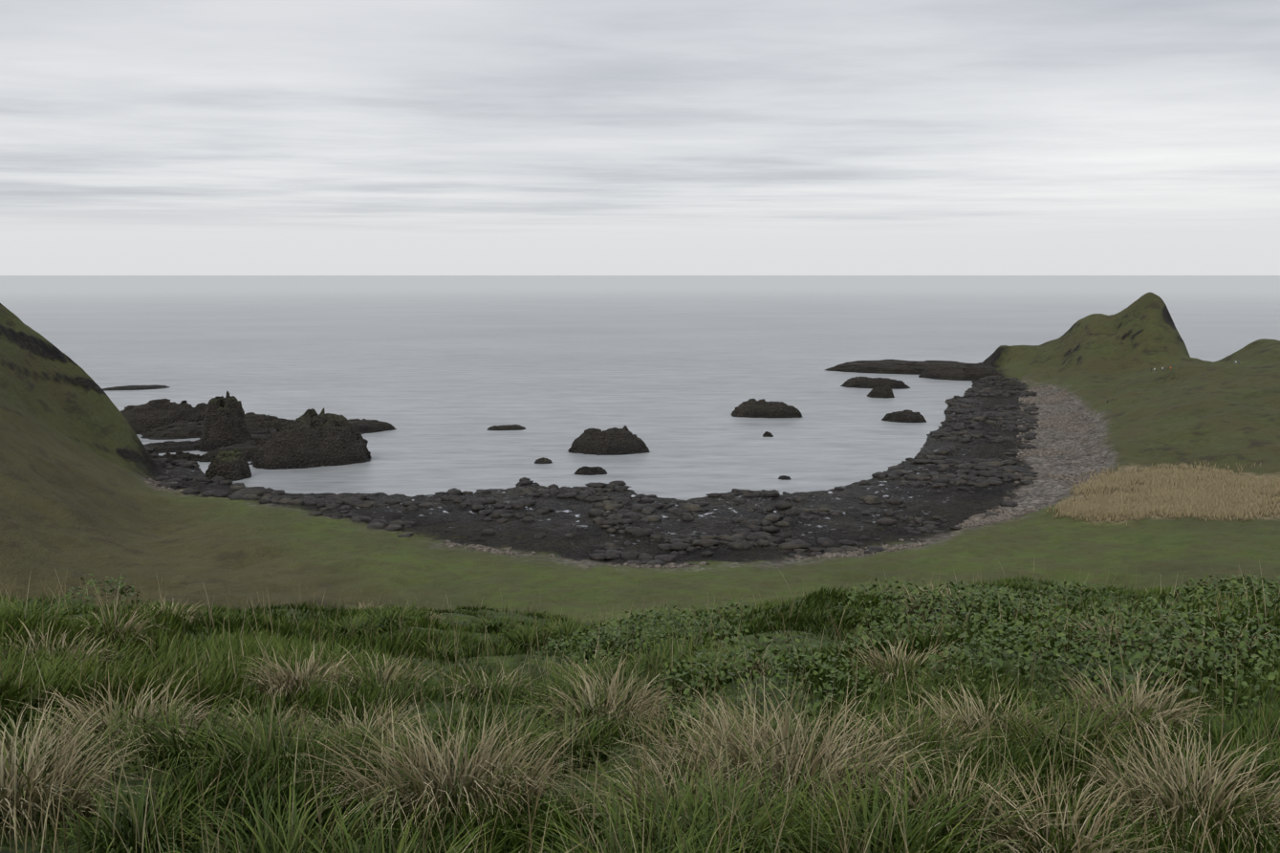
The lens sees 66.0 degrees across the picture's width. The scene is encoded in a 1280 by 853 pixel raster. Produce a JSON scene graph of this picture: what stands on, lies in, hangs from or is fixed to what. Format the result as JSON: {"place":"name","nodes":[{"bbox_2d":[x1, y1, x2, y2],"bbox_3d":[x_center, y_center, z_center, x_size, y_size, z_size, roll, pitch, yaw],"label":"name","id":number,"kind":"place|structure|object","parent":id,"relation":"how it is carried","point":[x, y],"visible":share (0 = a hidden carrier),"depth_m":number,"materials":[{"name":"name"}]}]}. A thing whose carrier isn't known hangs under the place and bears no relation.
{"place":"outdoors","nodes":[
{"label":"outdoors","id":0,"kind":"place"},
{"bbox_2d":[0,292,1279,852],"bbox_3d":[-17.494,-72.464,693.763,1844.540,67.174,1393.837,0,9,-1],"label":"grassy ground","id":1,"kind":"structure","parent":0,"point":[78,468],"depth_m":205.74,"materials":[{"name":"green plant"}]},
{"bbox_2d":[144,362,1040,566],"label":"boulders","id":2,"kind":"object","parent":1,"relation":"on","point":[994,471],"visible":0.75,"depth_m":256.30,"materials":[{"name":"grey stone"}]},
{"bbox_2d":[145,384,1108,567],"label":"pebble beach","id":3,"kind":"structure","parent":1,"relation":"on","point":[976,519],"depth_m":273.61,"materials":[{"name":"grey gravel"}]},
{"bbox_2d":[0,459,1279,852],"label":"grass","id":4,"kind":"structure","parent":1,"relation":"on","point":[900,771],"depth_m":5.70,"materials":[{"name":"green plant"}]},
{"bbox_2d":[57,572,1279,737],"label":"scrub vegetation","id":5,"kind":"object","parent":1,"relation":"on","point":[992,593],"visible":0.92,"depth_m":8.19,"materials":[{"name":"green plant"}]},
{"bbox_2d":[0,275,1279,505],"bbox_3d":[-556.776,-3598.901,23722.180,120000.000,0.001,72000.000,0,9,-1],"label":"sea water","id":6,"kind":"structure","parent":0,"point":[442,373],"depth_m":777.08,"materials":[{"name":"grey liquid"}]},
{"bbox_2d":[102,359,997,480],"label":"rocks","id":7,"kind":"object","parent":6,"relation":"in","point":[233,441],"visible":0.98,"depth_m":338.51,"materials":[{"name":"black stone"}]},
{"bbox_2d":[0,0,1279,275],"label":"sky","id":8,"kind":"structure","parent":0,"point":[138,137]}
]}

